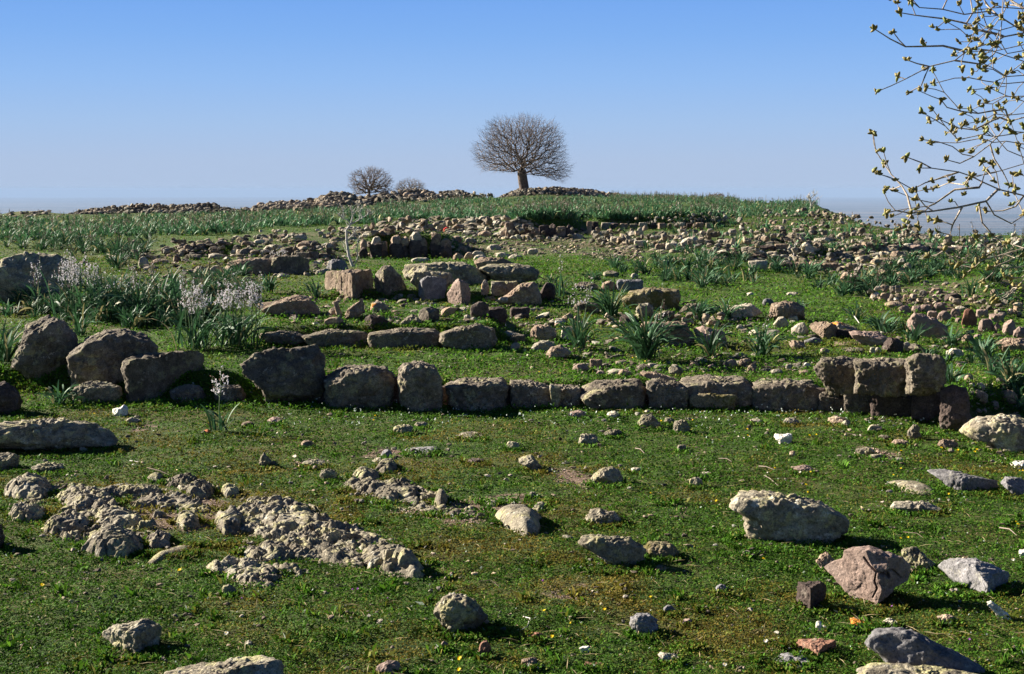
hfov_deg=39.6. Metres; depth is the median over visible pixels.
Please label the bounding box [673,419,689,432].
stone
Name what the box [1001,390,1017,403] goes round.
stone
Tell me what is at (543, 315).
stone
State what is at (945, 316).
stone
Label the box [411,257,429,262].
stone
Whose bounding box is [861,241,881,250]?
stone
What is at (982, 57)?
plane tree
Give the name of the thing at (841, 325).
stone
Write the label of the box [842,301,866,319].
asphodel
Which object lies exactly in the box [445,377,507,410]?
stone block
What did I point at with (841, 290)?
asphodel
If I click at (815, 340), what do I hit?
stone
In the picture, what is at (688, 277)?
asphodel
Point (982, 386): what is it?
stone
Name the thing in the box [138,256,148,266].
stone
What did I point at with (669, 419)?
stone
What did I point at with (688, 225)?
stone
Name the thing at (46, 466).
stone
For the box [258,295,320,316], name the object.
boulder
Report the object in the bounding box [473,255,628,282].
rubble
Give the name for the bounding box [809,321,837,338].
boulder
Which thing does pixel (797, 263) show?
stone block
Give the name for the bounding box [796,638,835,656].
stone
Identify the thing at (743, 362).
stone
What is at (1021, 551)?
stone
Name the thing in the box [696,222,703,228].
stone
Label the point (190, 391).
stone
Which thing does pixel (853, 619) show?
stone
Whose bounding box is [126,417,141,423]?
stone
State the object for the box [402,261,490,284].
boulder
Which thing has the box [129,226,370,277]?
rubble
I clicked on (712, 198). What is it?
asphodel drift
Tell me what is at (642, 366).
stone
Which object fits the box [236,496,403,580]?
rock outcrop
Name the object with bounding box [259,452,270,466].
stone
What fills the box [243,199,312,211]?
stone heap
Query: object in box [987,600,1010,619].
marble fragment
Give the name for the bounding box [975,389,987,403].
stone
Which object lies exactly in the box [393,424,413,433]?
stone
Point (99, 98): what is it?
sky
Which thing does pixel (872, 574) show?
boulder
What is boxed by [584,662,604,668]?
stone
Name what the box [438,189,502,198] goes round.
stone heap
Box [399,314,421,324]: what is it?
stone
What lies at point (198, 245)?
stone
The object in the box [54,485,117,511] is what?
rock outcrop
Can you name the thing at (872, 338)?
boulder
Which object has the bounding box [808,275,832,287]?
asphodel
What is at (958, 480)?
boulder
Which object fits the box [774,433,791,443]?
stone
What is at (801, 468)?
stone
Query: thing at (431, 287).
boulder
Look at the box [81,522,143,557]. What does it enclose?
rock outcrop
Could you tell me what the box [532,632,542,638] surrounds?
stone
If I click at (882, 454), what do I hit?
gravel
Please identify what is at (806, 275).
asphodel
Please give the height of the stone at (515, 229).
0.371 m
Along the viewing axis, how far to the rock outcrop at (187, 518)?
6.98 m
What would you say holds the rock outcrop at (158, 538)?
on the ground at (576, 473)
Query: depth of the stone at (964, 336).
13.54 m
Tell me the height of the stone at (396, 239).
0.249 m
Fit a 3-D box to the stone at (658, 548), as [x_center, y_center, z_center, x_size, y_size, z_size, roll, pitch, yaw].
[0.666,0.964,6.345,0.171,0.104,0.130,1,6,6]
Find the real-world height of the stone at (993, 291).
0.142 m
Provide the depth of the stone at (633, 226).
39.51 m
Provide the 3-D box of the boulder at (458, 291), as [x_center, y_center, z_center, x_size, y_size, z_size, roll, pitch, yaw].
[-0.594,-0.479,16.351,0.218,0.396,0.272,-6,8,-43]
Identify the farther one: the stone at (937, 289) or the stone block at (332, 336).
the stone at (937, 289)
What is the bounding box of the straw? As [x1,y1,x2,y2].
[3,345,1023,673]
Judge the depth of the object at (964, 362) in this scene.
12.87 m
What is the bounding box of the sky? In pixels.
[0,0,1023,197]
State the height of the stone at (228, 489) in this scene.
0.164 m
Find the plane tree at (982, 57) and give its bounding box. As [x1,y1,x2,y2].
[867,0,1023,304]
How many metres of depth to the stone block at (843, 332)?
13.69 m
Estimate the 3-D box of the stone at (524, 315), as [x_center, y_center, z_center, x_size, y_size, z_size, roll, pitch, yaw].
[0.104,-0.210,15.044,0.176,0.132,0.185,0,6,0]
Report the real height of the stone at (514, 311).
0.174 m
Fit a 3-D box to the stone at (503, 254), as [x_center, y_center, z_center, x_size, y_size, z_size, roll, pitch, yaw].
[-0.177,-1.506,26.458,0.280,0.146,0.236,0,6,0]
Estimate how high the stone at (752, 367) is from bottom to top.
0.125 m
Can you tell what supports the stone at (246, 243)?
on the ground at (576, 473)
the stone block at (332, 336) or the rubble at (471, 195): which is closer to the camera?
the stone block at (332, 336)
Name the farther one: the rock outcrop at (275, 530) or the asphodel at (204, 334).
the asphodel at (204, 334)
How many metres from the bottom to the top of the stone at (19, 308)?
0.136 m
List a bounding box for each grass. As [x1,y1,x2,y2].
[0,213,1023,274]
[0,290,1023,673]
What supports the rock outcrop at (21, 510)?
on the ground at (576, 473)
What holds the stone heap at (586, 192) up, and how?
on the ground at (576, 473)
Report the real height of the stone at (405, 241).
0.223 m
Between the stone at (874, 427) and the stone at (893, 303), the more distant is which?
the stone at (893, 303)
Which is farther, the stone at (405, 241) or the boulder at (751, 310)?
the stone at (405, 241)
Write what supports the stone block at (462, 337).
on the ground at (576, 473)
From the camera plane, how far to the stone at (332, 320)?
13.06 m
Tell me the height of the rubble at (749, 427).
0.046 m
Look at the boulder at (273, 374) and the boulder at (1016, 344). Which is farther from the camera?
the boulder at (1016, 344)
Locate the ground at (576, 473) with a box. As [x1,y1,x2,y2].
[0,193,1023,673]
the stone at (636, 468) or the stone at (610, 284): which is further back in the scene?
the stone at (610, 284)
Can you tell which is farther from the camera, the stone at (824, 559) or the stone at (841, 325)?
the stone at (841, 325)
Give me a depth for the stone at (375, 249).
26.54 m
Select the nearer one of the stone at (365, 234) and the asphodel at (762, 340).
the asphodel at (762, 340)
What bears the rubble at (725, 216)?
on the ground at (576, 473)
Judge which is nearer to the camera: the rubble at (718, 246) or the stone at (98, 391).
the stone at (98, 391)
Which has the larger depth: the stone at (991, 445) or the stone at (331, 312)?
the stone at (331, 312)
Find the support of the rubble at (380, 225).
on the ground at (576, 473)
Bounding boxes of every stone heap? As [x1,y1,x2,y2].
[69,209,135,214]
[75,202,223,212]
[95,202,273,213]
[150,207,241,213]
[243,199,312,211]
[274,195,369,210]
[303,191,384,209]
[349,193,426,204]
[379,187,455,200]
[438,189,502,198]
[499,190,535,197]
[508,186,595,195]
[547,186,631,196]
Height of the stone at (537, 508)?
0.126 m
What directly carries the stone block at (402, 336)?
on the ground at (576, 473)
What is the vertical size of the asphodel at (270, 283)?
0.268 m
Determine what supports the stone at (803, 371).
on the ground at (576, 473)
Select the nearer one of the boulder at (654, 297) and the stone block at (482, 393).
the stone block at (482, 393)
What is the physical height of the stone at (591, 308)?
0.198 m
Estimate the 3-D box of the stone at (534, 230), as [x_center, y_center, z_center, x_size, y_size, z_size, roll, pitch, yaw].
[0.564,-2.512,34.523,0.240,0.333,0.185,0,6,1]
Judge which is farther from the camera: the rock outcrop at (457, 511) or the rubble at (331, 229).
the rubble at (331, 229)
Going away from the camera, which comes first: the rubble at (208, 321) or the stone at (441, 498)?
the stone at (441, 498)
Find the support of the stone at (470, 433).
on the ground at (576, 473)
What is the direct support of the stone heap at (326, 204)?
on the ground at (576, 473)
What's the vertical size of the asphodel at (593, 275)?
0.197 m
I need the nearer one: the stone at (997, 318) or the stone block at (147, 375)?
the stone block at (147, 375)
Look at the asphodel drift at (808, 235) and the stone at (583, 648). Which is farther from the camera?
the asphodel drift at (808, 235)
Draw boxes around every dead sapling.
[337,201,373,266]
[806,188,821,208]
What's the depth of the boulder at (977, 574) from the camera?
5.84 m
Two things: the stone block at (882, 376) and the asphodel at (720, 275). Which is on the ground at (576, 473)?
the asphodel at (720, 275)
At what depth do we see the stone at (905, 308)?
16.46 m
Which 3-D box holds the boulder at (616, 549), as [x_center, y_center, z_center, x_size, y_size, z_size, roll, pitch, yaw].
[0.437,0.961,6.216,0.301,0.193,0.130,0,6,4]
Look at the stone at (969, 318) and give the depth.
14.93 m
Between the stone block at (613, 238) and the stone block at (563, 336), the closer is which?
the stone block at (563, 336)
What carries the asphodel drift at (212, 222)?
on the ground at (576, 473)
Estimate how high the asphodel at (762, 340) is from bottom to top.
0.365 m
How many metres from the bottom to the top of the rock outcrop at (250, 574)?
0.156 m
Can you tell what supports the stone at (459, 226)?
on the ground at (576, 473)
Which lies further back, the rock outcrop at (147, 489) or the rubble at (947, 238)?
the rubble at (947, 238)
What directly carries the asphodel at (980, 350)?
on the ground at (576, 473)
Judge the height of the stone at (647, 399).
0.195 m
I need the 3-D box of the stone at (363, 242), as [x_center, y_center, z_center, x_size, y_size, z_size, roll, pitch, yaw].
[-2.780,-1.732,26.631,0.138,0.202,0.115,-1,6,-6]
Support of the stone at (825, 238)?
on the ground at (576, 473)
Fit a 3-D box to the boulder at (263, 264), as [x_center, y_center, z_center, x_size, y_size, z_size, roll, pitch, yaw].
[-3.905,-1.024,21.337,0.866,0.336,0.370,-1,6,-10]
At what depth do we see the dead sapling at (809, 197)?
70.90 m
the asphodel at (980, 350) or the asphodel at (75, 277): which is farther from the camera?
the asphodel at (75, 277)
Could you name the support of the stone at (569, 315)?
on the ground at (576, 473)
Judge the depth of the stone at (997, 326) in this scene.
14.48 m
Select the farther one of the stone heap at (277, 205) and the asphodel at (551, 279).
the stone heap at (277, 205)
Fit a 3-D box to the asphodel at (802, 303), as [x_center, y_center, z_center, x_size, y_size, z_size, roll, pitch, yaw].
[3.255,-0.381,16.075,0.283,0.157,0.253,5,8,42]
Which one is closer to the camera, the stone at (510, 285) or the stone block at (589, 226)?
the stone at (510, 285)
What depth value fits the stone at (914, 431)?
9.30 m
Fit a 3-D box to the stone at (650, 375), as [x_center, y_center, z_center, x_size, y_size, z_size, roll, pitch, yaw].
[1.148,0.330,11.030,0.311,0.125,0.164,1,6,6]
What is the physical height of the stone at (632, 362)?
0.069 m
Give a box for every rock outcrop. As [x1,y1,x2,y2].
[3,480,219,541]
[4,472,51,499]
[8,502,44,523]
[39,509,89,536]
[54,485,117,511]
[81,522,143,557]
[92,505,142,528]
[130,484,157,499]
[146,529,171,548]
[165,472,196,487]
[174,510,199,529]
[186,479,214,499]
[206,555,278,589]
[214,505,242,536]
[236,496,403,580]
[237,494,358,534]
[243,535,364,568]
[341,476,429,505]
[359,540,423,580]
[372,479,511,516]
[440,507,488,519]
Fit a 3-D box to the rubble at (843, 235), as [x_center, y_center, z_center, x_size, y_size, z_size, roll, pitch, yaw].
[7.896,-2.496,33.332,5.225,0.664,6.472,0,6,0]
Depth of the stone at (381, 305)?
13.98 m
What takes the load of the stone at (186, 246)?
on the ground at (576, 473)
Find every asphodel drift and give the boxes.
[0,201,384,239]
[0,222,158,267]
[0,255,267,328]
[367,191,819,219]
[602,244,832,284]
[609,190,817,203]
[622,207,1023,253]
[833,242,1023,295]
[870,316,1023,411]
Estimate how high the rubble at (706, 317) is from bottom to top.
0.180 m
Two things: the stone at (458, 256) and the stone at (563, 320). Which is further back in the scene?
the stone at (458, 256)
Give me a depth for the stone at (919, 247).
29.13 m
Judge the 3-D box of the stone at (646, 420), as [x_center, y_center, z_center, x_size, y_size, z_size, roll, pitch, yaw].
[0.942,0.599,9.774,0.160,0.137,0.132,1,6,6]
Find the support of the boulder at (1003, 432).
on the ground at (576, 473)
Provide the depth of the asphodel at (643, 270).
21.51 m
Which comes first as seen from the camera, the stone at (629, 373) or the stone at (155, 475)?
the stone at (155, 475)
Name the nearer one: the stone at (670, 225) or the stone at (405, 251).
the stone at (405, 251)
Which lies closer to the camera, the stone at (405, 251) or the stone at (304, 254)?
the stone at (304, 254)
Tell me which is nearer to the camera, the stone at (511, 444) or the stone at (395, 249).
the stone at (511, 444)
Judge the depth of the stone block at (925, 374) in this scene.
9.58 m
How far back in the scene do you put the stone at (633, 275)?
20.84 m
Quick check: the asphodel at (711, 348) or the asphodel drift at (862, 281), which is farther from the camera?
the asphodel drift at (862, 281)
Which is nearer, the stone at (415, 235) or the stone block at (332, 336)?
the stone block at (332, 336)
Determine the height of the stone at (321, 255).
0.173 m
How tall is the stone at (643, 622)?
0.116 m
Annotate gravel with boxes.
[127,422,156,429]
[130,490,215,531]
[363,447,396,458]
[375,508,485,525]
[451,495,527,509]
[540,585,602,599]
[553,468,590,488]
[854,445,899,462]
[873,447,890,459]
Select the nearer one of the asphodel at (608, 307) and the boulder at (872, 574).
the boulder at (872, 574)
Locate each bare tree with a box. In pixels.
[345,165,394,194]
[394,178,426,190]
[469,112,574,190]
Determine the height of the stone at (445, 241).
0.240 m
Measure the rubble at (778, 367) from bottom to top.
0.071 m
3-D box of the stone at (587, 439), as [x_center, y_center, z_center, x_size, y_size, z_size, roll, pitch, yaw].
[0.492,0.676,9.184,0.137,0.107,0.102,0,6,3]
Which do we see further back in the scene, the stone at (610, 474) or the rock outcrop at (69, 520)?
the stone at (610, 474)
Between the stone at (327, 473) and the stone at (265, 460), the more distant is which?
the stone at (265, 460)
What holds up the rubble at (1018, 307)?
on the ground at (576, 473)
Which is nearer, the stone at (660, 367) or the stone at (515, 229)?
the stone at (660, 367)
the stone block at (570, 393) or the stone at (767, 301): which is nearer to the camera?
the stone block at (570, 393)
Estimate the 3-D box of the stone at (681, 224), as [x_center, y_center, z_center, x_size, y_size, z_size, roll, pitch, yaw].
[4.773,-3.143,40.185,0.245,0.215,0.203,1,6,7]
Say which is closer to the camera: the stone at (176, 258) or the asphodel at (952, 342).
the asphodel at (952, 342)
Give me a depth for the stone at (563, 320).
14.68 m
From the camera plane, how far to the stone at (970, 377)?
10.68 m
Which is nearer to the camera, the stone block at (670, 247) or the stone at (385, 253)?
the stone at (385, 253)
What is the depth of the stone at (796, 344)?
12.81 m
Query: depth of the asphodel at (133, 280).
15.02 m
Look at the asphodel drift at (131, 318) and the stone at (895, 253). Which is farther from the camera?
the stone at (895, 253)
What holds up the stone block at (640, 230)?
on the ground at (576, 473)
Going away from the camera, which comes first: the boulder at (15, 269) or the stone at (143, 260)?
the boulder at (15, 269)
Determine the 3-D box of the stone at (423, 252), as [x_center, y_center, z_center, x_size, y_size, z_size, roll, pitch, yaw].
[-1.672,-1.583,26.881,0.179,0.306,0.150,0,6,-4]
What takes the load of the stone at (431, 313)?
on the ground at (576, 473)
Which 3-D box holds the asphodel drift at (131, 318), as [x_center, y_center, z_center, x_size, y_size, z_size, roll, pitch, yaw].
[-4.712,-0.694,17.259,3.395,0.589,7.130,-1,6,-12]
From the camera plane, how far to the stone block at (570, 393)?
10.76 m
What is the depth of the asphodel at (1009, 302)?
16.84 m
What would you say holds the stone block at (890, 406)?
on the ground at (576, 473)
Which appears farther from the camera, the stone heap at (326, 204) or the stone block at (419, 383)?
the stone heap at (326, 204)
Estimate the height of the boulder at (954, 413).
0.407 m
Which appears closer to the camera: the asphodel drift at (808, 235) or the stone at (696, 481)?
the stone at (696, 481)
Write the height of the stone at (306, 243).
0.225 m
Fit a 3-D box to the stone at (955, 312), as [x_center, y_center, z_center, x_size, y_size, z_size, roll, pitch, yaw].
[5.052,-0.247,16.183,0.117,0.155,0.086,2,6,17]
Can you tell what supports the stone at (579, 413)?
on the ground at (576, 473)
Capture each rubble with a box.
[0,411,1021,672]
[1,210,60,217]
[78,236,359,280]
[94,294,251,325]
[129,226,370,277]
[256,226,360,238]
[265,293,551,327]
[285,296,573,327]
[330,348,566,373]
[363,215,586,238]
[426,188,533,199]
[449,235,644,261]
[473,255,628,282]
[504,225,632,249]
[519,302,824,373]
[544,299,820,372]
[574,311,725,326]
[581,358,814,375]
[591,225,730,253]
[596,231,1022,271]
[602,410,1003,455]
[609,214,727,225]
[635,209,800,223]
[650,239,923,282]
[674,223,886,248]
[729,217,920,240]
[731,217,1001,239]
[796,207,909,231]
[817,212,855,223]
[867,284,1023,316]
[877,280,1023,311]
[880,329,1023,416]
[898,225,1023,247]
[953,343,1021,417]
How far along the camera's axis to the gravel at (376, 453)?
8.94 m
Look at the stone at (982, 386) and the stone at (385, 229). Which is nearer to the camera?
the stone at (982, 386)
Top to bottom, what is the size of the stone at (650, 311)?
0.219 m
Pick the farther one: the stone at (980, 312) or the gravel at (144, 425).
the stone at (980, 312)
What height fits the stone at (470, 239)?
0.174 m
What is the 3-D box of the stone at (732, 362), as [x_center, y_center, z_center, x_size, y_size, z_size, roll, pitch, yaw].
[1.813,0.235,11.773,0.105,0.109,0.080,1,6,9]
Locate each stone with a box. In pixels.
[0,306,25,314]
[0,452,19,470]
[31,461,64,472]
[67,381,122,402]
[112,405,128,415]
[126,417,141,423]
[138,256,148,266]
[147,472,162,482]
[147,545,191,564]
[153,259,168,264]
[169,384,205,402]
[173,255,180,261]
[181,244,192,248]
[185,254,201,259]
[194,266,206,274]
[196,243,203,247]
[208,253,224,258]
[210,265,222,272]
[214,384,245,403]
[221,483,239,497]
[222,584,235,594]
[235,253,248,256]
[241,241,251,245]
[254,239,265,243]
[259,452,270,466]
[264,244,282,249]
[267,417,282,421]
[280,247,292,253]
[291,234,306,239]
[296,241,315,248]
[296,252,308,257]
[301,440,313,446]
[302,459,325,466]
[309,251,318,259]
[315,269,324,274]
[319,253,330,258]
[319,468,336,480]
[324,317,342,326]
[326,259,347,270]
[327,307,335,315]
[333,301,341,317]
[345,298,364,318]
[352,467,379,479]
[359,247,367,257]
[360,239,366,248]
[362,231,370,237]
[364,314,390,328]
[370,244,382,257]
[370,301,387,311]
[371,236,380,243]
[375,458,396,473]
[375,660,400,673]
[379,228,392,232]
[381,241,386,250]
[381,449,391,456]
[382,250,387,257]
[389,243,402,257]
[391,235,401,243]
[393,376,399,402]
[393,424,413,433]
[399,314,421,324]
[401,236,408,246]
[402,246,409,257]
[405,446,437,453]
[408,240,421,257]
[409,232,421,240]
[410,270,453,289]
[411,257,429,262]
[415,422,427,426]
[418,306,439,321]
[419,246,427,257]
[421,237,426,246]
[430,241,440,256]
[431,233,440,244]
[434,489,447,506]
[436,224,448,228]
[438,246,451,257]
[440,238,450,247]
[441,307,456,316]
[442,386,448,402]
[453,253,462,259]
[454,224,464,228]
[454,236,462,241]
[458,246,466,252]
[459,307,467,312]
[460,431,483,438]
[464,252,473,258]
[465,237,476,242]
[469,458,483,463]
[470,301,489,318]
[472,251,483,256]
[474,257,512,268]
[478,231,489,236]
[479,640,490,654]
[481,280,489,295]
[487,244,500,249]
[489,306,507,324]
[491,281,507,296]
[495,297,507,303]
[495,504,541,536]
[496,252,509,257]
[505,222,513,237]
[505,281,517,292]
[505,330,518,335]
[506,385,510,403]
[507,441,519,449]
[508,254,522,258]
[510,307,529,317]
[511,342,519,349]
[513,225,521,235]
[514,313,528,318]
[519,454,541,470]
[521,657,537,665]
[522,224,530,234]
[527,248,537,253]
[530,324,556,340]
[531,227,539,235]
[531,340,553,351]
[532,501,545,511]
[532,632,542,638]
[534,312,549,318]
[539,225,548,237]
[546,344,571,358]
[548,223,556,237]
[549,385,560,407]
[550,318,565,322]
[557,226,565,235]
[562,313,572,319]
[566,225,574,236]
[570,410,585,417]
[572,301,599,313]
[573,363,589,371]
[575,282,597,290]
[578,433,598,444]
[579,646,589,652]
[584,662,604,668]
[585,508,622,524]
[590,466,622,483]
[601,222,609,228]
[601,280,616,290]
[603,270,619,276]
[604,429,621,435]
[606,369,621,374]
[607,411,618,418]
[610,223,618,228]
[616,360,634,365]
[618,369,631,376]
[619,314,637,323]
[620,223,627,228]
[629,224,637,228]
[629,613,657,634]
[631,273,638,278]
[631,467,640,471]
[634,364,651,371]
[636,303,653,317]
[638,414,660,427]
[639,222,646,226]
[640,371,679,381]
[643,541,678,558]
[644,386,648,403]
[648,222,656,228]
[653,364,665,370]
[654,310,675,321]
[658,223,665,228]
[658,652,677,661]
[663,605,674,612]
[664,417,673,423]
[667,223,674,228]
[668,365,682,375]
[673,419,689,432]
[677,222,684,228]
[677,444,686,450]
[679,303,704,314]
[681,236,698,246]
[686,223,692,228]
[689,393,736,409]
[689,477,702,485]
[690,361,698,367]
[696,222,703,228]
[705,223,713,228]
[716,584,727,590]
[725,359,736,366]
[739,358,751,366]
[741,246,754,251]
[747,364,757,374]
[762,298,773,305]
[770,369,781,374]
[773,316,788,327]
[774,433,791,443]
[774,652,809,668]
[784,417,799,424]
[786,292,798,295]
[789,340,804,348]
[791,322,808,334]
[792,465,812,473]
[796,580,826,608]
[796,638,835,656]
[798,370,808,374]
[800,242,813,253]
[804,337,821,344]
[814,237,829,242]
[816,552,833,571]
[816,621,821,630]
[819,348,829,354]
[828,416,845,423]
[831,321,856,330]
[831,342,857,345]
[840,272,851,279]
[842,420,850,425]
[844,347,864,352]
[845,263,859,271]
[850,617,871,629]
[855,447,874,455]
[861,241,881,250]
[867,424,881,431]
[870,257,907,265]
[870,454,881,458]
[878,293,889,300]
[882,337,903,352]
[883,618,897,626]
[885,301,902,307]
[886,480,936,495]
[890,251,904,256]
[890,500,941,512]
[891,439,908,445]
[899,305,910,313]
[901,546,934,569]
[903,342,910,350]
[907,424,920,439]
[908,343,924,352]
[910,244,927,250]
[912,305,920,312]
[921,304,931,312]
[927,311,937,318]
[931,288,942,292]
[932,302,946,311]
[937,311,950,321]
[937,439,958,449]
[937,614,956,624]
[944,293,961,301]
[945,348,963,357]
[951,308,960,317]
[955,306,966,311]
[961,309,976,327]
[962,335,971,342]
[964,373,972,381]
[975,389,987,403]
[976,309,987,317]
[977,383,984,389]
[978,319,993,331]
[986,443,995,449]
[989,314,1003,322]
[990,289,997,296]
[990,400,998,408]
[993,323,1001,332]
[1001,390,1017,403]
[1001,476,1023,496]
[1002,319,1015,335]
[1010,460,1023,468]
[1013,326,1023,337]
[1019,549,1023,558]
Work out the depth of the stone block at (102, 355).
11.20 m
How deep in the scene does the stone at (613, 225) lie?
39.51 m
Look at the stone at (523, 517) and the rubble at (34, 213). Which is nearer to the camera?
the stone at (523, 517)
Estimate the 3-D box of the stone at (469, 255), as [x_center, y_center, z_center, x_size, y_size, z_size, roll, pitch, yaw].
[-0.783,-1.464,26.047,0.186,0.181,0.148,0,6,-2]
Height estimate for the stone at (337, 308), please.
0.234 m
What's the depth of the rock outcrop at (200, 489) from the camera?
7.63 m
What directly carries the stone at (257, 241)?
on the ground at (576, 473)
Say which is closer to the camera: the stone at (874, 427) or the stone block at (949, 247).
the stone at (874, 427)
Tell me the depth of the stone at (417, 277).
16.91 m
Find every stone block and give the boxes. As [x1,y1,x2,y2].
[66,328,157,388]
[121,350,204,403]
[259,330,303,344]
[301,328,368,347]
[324,364,394,408]
[367,327,439,348]
[397,360,442,410]
[439,323,497,349]
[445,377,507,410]
[509,379,550,408]
[510,334,525,343]
[550,384,580,407]
[561,326,572,339]
[579,378,645,409]
[587,221,591,234]
[590,359,602,368]
[592,221,598,230]
[610,236,620,241]
[616,279,643,291]
[634,240,645,246]
[637,227,643,235]
[646,378,688,409]
[655,243,664,249]
[665,243,676,249]
[679,374,752,408]
[748,260,767,271]
[751,378,820,410]
[753,254,765,257]
[759,245,774,250]
[775,244,788,250]
[781,262,792,269]
[788,316,797,321]
[794,262,808,269]
[813,356,856,396]
[818,391,843,411]
[822,262,838,270]
[836,329,851,338]
[844,394,869,413]
[853,357,907,396]
[870,394,912,417]
[904,353,946,396]
[910,392,939,421]
[931,246,956,252]
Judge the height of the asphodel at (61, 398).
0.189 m
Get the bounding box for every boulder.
[0,251,81,303]
[0,381,22,413]
[0,417,118,450]
[0,524,4,547]
[11,314,77,379]
[102,618,161,653]
[164,655,283,673]
[223,257,271,275]
[240,344,325,403]
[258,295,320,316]
[271,255,309,273]
[324,269,373,299]
[374,265,406,295]
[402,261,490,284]
[418,276,446,301]
[433,592,487,631]
[446,279,470,304]
[479,263,539,283]
[495,282,541,305]
[540,282,555,299]
[578,534,646,566]
[622,286,680,310]
[640,321,694,346]
[694,326,727,346]
[729,490,849,543]
[730,303,762,319]
[769,301,804,320]
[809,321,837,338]
[825,545,910,603]
[849,330,887,345]
[855,662,975,673]
[864,627,984,673]
[907,313,948,338]
[927,469,998,491]
[938,558,1008,592]
[939,384,969,431]
[959,413,1023,452]
[997,338,1023,352]
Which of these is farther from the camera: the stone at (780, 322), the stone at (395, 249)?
the stone at (395, 249)
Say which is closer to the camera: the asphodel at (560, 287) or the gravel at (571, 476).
the gravel at (571, 476)
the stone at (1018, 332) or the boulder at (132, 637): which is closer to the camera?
the boulder at (132, 637)
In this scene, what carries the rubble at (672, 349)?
on the ground at (576, 473)
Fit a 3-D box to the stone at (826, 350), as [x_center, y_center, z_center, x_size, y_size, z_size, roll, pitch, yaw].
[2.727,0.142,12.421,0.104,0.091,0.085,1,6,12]
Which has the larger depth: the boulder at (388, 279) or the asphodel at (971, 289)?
the asphodel at (971, 289)
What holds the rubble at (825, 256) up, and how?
on the ground at (576, 473)
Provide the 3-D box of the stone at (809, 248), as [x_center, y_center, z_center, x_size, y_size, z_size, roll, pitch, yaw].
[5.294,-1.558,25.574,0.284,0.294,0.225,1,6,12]
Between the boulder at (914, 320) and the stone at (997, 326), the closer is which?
the boulder at (914, 320)
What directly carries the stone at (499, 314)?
on the ground at (576, 473)
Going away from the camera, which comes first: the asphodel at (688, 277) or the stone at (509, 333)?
the stone at (509, 333)
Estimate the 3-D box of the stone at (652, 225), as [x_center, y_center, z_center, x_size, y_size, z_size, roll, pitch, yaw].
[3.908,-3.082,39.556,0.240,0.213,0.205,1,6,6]
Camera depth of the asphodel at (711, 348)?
12.19 m
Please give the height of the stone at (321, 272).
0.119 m
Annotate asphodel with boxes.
[0,318,23,362]
[13,248,145,318]
[24,266,56,302]
[34,380,85,404]
[51,304,103,334]
[87,260,181,320]
[88,294,130,322]
[93,263,206,322]
[151,272,241,350]
[183,271,278,347]
[199,366,246,430]
[232,280,268,299]
[255,272,286,292]
[270,247,287,255]
[298,280,337,297]
[539,273,563,282]
[549,254,572,296]
[554,271,602,348]
[579,279,636,317]
[581,269,605,280]
[594,299,695,359]
[638,264,652,274]
[680,294,723,320]
[681,270,700,280]
[681,320,736,355]
[686,275,715,287]
[699,271,722,282]
[707,298,746,319]
[737,269,759,280]
[737,315,798,355]
[792,298,809,308]
[798,268,819,278]
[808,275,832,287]
[817,270,839,284]
[832,280,856,295]
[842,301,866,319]
[859,310,895,330]
[897,266,916,280]
[930,325,969,346]
[946,363,971,383]
[958,275,984,295]
[960,334,1002,360]
[986,356,1023,387]
[987,288,1015,305]
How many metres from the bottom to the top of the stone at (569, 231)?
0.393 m
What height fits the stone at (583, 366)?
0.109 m
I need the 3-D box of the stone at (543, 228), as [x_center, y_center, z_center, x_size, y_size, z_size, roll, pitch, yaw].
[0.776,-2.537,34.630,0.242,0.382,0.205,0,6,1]
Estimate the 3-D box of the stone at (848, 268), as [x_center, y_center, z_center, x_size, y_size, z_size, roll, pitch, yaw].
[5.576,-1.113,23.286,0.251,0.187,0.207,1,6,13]
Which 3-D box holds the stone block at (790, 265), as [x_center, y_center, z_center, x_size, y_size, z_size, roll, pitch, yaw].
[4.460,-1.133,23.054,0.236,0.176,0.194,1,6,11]
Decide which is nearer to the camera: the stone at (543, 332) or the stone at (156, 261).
the stone at (543, 332)
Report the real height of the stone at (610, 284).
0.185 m
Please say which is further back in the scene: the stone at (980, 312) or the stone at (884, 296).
the stone at (884, 296)
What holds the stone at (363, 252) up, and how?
on the ground at (576, 473)
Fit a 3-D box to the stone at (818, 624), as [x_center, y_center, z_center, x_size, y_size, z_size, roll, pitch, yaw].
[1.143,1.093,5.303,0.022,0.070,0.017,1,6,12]
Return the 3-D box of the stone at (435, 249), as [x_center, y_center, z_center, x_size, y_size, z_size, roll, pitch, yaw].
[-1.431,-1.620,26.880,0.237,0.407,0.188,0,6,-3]
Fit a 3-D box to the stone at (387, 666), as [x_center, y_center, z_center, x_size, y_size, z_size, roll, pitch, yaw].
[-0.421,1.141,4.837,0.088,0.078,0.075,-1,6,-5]
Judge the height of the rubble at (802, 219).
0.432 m

